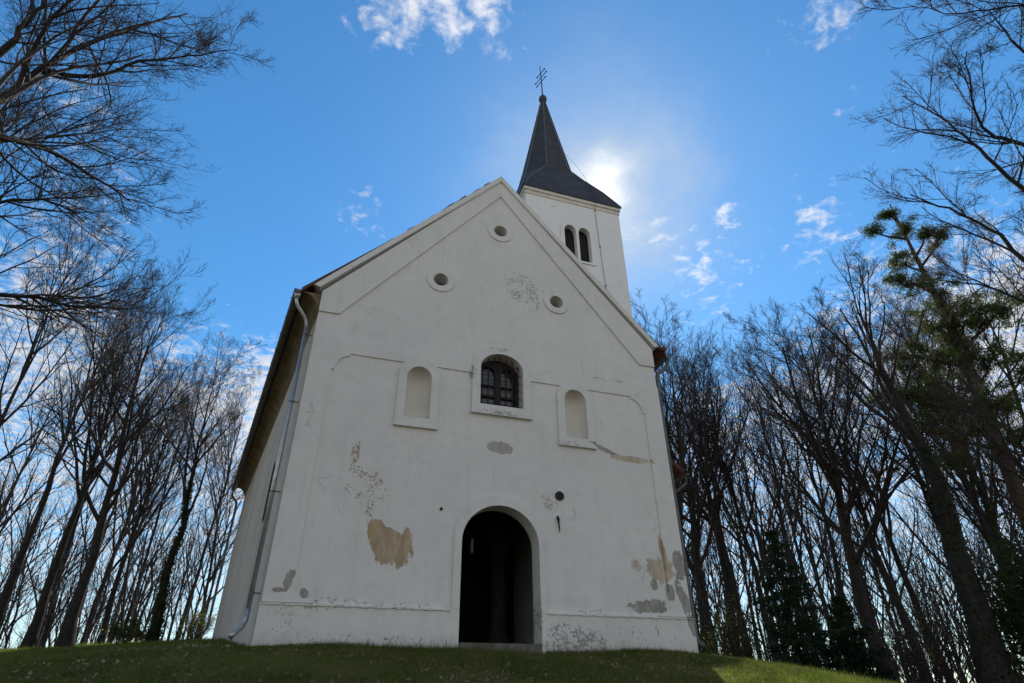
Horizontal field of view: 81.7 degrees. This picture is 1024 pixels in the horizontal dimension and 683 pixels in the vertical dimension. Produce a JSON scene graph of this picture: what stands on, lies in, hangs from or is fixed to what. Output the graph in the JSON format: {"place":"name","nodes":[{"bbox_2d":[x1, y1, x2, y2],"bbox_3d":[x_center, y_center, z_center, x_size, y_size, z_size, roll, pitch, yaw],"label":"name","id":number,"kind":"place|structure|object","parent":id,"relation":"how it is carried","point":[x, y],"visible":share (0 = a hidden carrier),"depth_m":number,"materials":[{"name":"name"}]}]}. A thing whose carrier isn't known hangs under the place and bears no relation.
{"place":"outdoors","nodes":[
{"label":"outdoors","id":0,"kind":"place"},
{"bbox_2d":[0,642,839,682],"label":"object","id":1,"kind":"object","parent":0,"point":[225,645],"visible":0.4,"depth_m":10.10,"materials":[{"name":"plant"}]},
{"bbox_2d":[0,635,924,682],"bbox_3d":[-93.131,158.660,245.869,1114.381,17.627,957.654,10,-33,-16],"label":"ground","id":2,"kind":"structure","parent":0,"point":[74,669],"depth_m":10.03,"materials":[{"name":"green plant"}]},
{"bbox_2d":[0,201,121,461],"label":"bare tree","id":3,"kind":"object","parent":2,"relation":"on","point":[31,355],"visible":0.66,"depth_m":21.50,"materials":[{"name":"brown plant"}]},
{"bbox_2d":[0,264,180,623],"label":"bare tree","id":4,"kind":"object","parent":2,"relation":"on","point":[9,586],"visible":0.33,"depth_m":28.65,"materials":[{"name":"brown plant"}]},
{"bbox_2d":[41,301,171,647],"bbox_3d":[-22.770,6.782,32.108,3.915,19.786,5.765,25,-39,-39],"label":"bare tree","id":5,"kind":"object","parent":2,"relation":"on","point":[46,629],"visible":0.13,"depth_m":32.01,"materials":[{"name":"brown plant"}]},
{"bbox_2d":[18,271,198,648],"bbox_3d":[-17.590,4.298,25.900,5.356,16.669,6.409,-16,-35,24],"label":"bare tree","id":6,"kind":"object","parent":2,"relation":"on","point":[30,638],"visible":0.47,"depth_m":25.48,"materials":[{"name":"brown plant"}]},
{"bbox_2d":[0,30,219,379],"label":"bare tree","id":7,"kind":"object","parent":2,"relation":"on","point":[52,299],"visible":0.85,"depth_m":10.69,"materials":[{"name":"brown wood"}]},
{"bbox_2d":[9,272,221,647],"bbox_3d":[-17.234,3.876,24.632,6.760,16.152,6.697,-8,-32,11],"label":"bare tree","id":8,"kind":"object","parent":2,"relation":"on","point":[67,635],"visible":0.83,"depth_m":24.42,"materials":[{"name":"brown plant"}]},
{"bbox_2d":[0,464,233,649],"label":"bare trees","id":9,"kind":"object","parent":2,"relation":"on","point":[123,612],"visible":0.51,"depth_m":28.41,"materials":[{"name":"brown plant"}]},
{"bbox_2d":[0,334,243,646],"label":"bare woodland","id":10,"kind":"object","parent":2,"relation":"on","point":[8,498],"visible":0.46,"depth_m":44.88,"materials":[{"name":"brown plant"}]},
{"bbox_2d":[100,614,144,643],"bbox_3d":[-13.841,10.349,21.233,1.267,1.122,1.297,-13,-34,20],"label":"shrub","id":11,"kind":"object","parent":2,"relation":"on","point":[115,629],"visible":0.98,"depth_m":21.16,"materials":[{"name":"green plant"}]},
{"bbox_2d":[0,0,275,236],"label":"bare tree","id":12,"kind":"object","parent":2,"relation":"on","point":[24,82],"visible":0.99,"depth_m":9.15,"materials":[{"name":"brown wood"}]},
{"bbox_2d":[81,351,200,644],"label":"bare tree","id":13,"kind":"object","parent":2,"relation":"on","point":[123,531],"visible":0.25,"depth_m":37.35,"materials":[{"name":"brown plant"}]},
{"bbox_2d":[96,353,202,643],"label":"bare tree","id":14,"kind":"object","parent":2,"relation":"on","point":[132,540],"visible":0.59,"depth_m":29.40,"materials":[{"name":"brown plant"}]},
{"bbox_2d":[122,330,235,640],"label":"bare tree","id":15,"kind":"object","parent":2,"relation":"on","point":[127,618],"visible":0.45,"depth_m":35.69,"materials":[{"name":"brown plant"}]},
{"bbox_2d":[112,326,267,641],"bbox_3d":[-14.745,5.690,25.782,5.738,13.681,5.109,-8,-29,12],"label":"bare tree","id":16,"kind":"object","parent":2,"relation":"on","point":[154,629],"visible":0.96,"depth_m":26.06,"materials":[{"name":"brown plant"}]},
{"bbox_2d":[171,593,219,639],"bbox_3d":[-14.383,12.678,26.951,2.063,2.328,1.894,10,-33,-16],"label":"shrub","id":17,"kind":"object","parent":2,"relation":"on","point":[193,623],"visible":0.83,"depth_m":26.65,"materials":[{"name":"green plant"}]},
{"bbox_2d":[182,405,247,635],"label":"bare tree","id":18,"kind":"object","parent":2,"relation":"on","point":[215,544],"visible":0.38,"depth_m":37.72,"materials":[{"name":"brown plant"}]},
{"bbox_2d":[174,362,263,640],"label":"bare tree","id":19,"kind":"object","parent":2,"relation":"on","point":[221,497],"visible":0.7,"depth_m":34.70,"materials":[{"name":"brown plant"}]},
{"bbox_2d":[194,66,705,653],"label":"church","id":20,"kind":"structure","parent":2,"relation":"on","point":[458,434],"depth_m":15.35,"materials":[{"name":"white paint"}]},
{"bbox_2d":[261,463,274,522],"bbox_3d":[-6.615,4.054,16.174,0.050,1.700,0.431,14,-34,-23],"label":"slit window","id":21,"kind":"structure","parent":20,"relation":"in","point":[274,463],"depth_m":16.14,"materials":[{"name":"grey wood"}]},
{"bbox_2d":[470,346,532,420],"bbox_3d":[-0.335,1.150,16.112,1.680,2.100,0.520,10,-33,-16],"label":"window","id":22,"kind":"structure","parent":20,"relation":"in","point":[495,384],"depth_m":16.12,"materials":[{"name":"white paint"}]},
{"bbox_2d":[629,287,724,504],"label":"bare tree","id":23,"kind":"object","parent":2,"relation":"on","point":[681,447],"visible":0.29,"depth_m":38.22,"materials":[{"name":"brown plant"}]},
{"bbox_2d":[638,308,750,653],"bbox_3d":[9.317,8.711,36.249,10.822,24.223,10.869,-12,-33,18],"label":"bare tree","id":24,"kind":"object","parent":2,"relation":"on","point":[691,496],"visible":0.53,"depth_m":35.66,"materials":[{"name":"brown plant"}]},
{"bbox_2d":[660,310,757,652],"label":"bare tree","id":25,"kind":"object","parent":2,"relation":"on","point":[721,560],"visible":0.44,"depth_m":39.52,"materials":[{"name":"brown plant"}]},
{"bbox_2d":[660,343,786,657],"bbox_3d":[13.679,10.050,37.730,7.520,23.890,11.075,17,-38,-25],"label":"bare tree","id":26,"kind":"object","parent":2,"relation":"on","point":[727,561],"visible":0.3,"depth_m":38.18,"materials":[{"name":"brown plant"}]},
{"bbox_2d":[699,593,768,658],"bbox_3d":[7.075,9.540,19.120,2.360,2.634,2.200,23,-39,-33],"label":"shrub","id":27,"kind":"object","parent":2,"relation":"on","point":[732,648],"visible":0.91,"depth_m":18.99,"materials":[{"name":"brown plant"}]},
{"bbox_2d":[661,339,823,661],"bbox_3d":[14.467,11.143,39.564,10.655,24.776,10.380,6,-32,-10],"label":"bare tree","id":28,"kind":"object","parent":2,"relation":"on","point":[740,527],"visible":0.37,"depth_m":39.53,"materials":[{"name":"brown plant"}]},
{"bbox_2d":[705,315,811,653],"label":"bare tree","id":29,"kind":"object","parent":2,"relation":"on","point":[779,515],"visible":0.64,"depth_m":36.62,"materials":[{"name":"brown plant"}]},
{"bbox_2d":[734,301,879,652],"bbox_3d":[16.784,7.456,32.005,8.774,22.679,6.195,24,-39,-34],"label":"bare tree","id":30,"kind":"object","parent":2,"relation":"on","point":[834,557],"visible":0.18,"depth_m":32.34,"materials":[{"name":"brown plant"}]},
{"bbox_2d":[747,528,882,678],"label":"spruce tree","id":31,"kind":"object","parent":2,"relation":"on","point":[786,630],"visible":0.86,"depth_m":18.12,"materials":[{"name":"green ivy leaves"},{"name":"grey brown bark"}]},
{"bbox_2d":[709,277,957,681],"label":"bare tree","id":32,"kind":"object","parent":2,"relation":"on","point":[832,474],"visible":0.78,"depth_m":25.14,"materials":[{"name":"brown plant"}]},
{"bbox_2d":[669,279,1023,682],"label":"bare woodland","id":33,"kind":"object","parent":2,"relation":"on","point":[761,541],"visible":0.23,"depth_m":46.19,"materials":[{"name":"brown plant"}]},
{"bbox_2d":[747,294,945,682],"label":"bare tree","id":34,"kind":"object","parent":2,"relation":"on","point":[875,558],"visible":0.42,"depth_m":25.66,"materials":[{"name":"brown plant"}]},
{"bbox_2d":[684,510,1023,682],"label":"undergrowth","id":35,"kind":"object","parent":2,"relation":"on","point":[963,677],"visible":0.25,"depth_m":28.49,"materials":[{"name":"brown plant"}]},
{"bbox_2d":[819,593,898,681],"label":"spruce tree","id":36,"kind":"object","parent":2,"relation":"on","point":[841,619],"visible":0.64,"depth_m":17.82,"materials":[{"name":"green plant"}]},
{"bbox_2d":[770,333,955,682],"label":"bare tree","id":37,"kind":"object","parent":2,"relation":"on","point":[904,576],"visible":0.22,"depth_m":29.37,"materials":[{"name":"brown plant"}]},
{"bbox_2d":[818,314,983,533],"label":"bare tree","id":38,"kind":"object","parent":2,"relation":"on","point":[925,491],"visible":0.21,"depth_m":28.70,"materials":[{"name":"brown plant"}]},
{"bbox_2d":[790,236,1022,682],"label":"bare tree","id":39,"kind":"object","parent":2,"relation":"on","point":[992,661],"visible":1,"depth_m":18.15,"materials":[{"name":"brown plant"}]},
{"bbox_2d":[859,590,973,682],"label":"shrub","id":40,"kind":"object","parent":2,"relation":"on","point":[939,659],"visible":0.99,"depth_m":16.41,"materials":[{"name":"brown plant"}]},
{"bbox_2d":[840,0,1023,325],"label":"bare tree","id":41,"kind":"object","parent":2,"relation":"on","point":[1008,177],"visible":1,"depth_m":9.07,"materials":[{"name":"brown wood"}]},
{"bbox_2d":[857,261,1022,656],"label":"bare tree","id":42,"kind":"object","parent":2,"relation":"on","point":[992,521],"visible":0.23,"depth_m":22.28,"materials":[{"name":"brown plant"}]},
{"bbox_2d":[856,215,1023,501],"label":"bare tree","id":43,"kind":"object","parent":2,"relation":"on","point":[993,331],"visible":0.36,"depth_m":25.77,"materials":[{"name":"grey plant"}]},
{"bbox_2d":[856,291,1023,603],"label":"bare tree","id":44,"kind":"object","parent":2,"relation":"on","point":[971,491],"visible":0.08,"depth_m":28.72,"materials":[{"name":"brown plant"}]},
{"bbox_2d":[858,205,1023,529],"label":"pine tree","id":45,"kind":"object","parent":2,"relation":"on","point":[979,318],"visible":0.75,"depth_m":20.68,"materials":[{"name":"green plant"}]},
{"bbox_2d":[866,331,1023,519],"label":"bare tree","id":46,"kind":"object","parent":2,"relation":"on","point":[1012,456],"visible":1,"depth_m":16.22,"materials":[{"name":"grey plant"}]},
{"bbox_2d":[969,508,1023,679],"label":"ivy bush","id":47,"kind":"object","parent":2,"relation":"on","point":[1011,613],"visible":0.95,"depth_m":15.78,"materials":[{"name":"green plant"}]},
{"bbox_2d":[0,0,1023,682],"label":"sky","id":48,"kind":"structure","parent":0,"point":[723,136],"materials":[{"name":"blue"}]}
]}

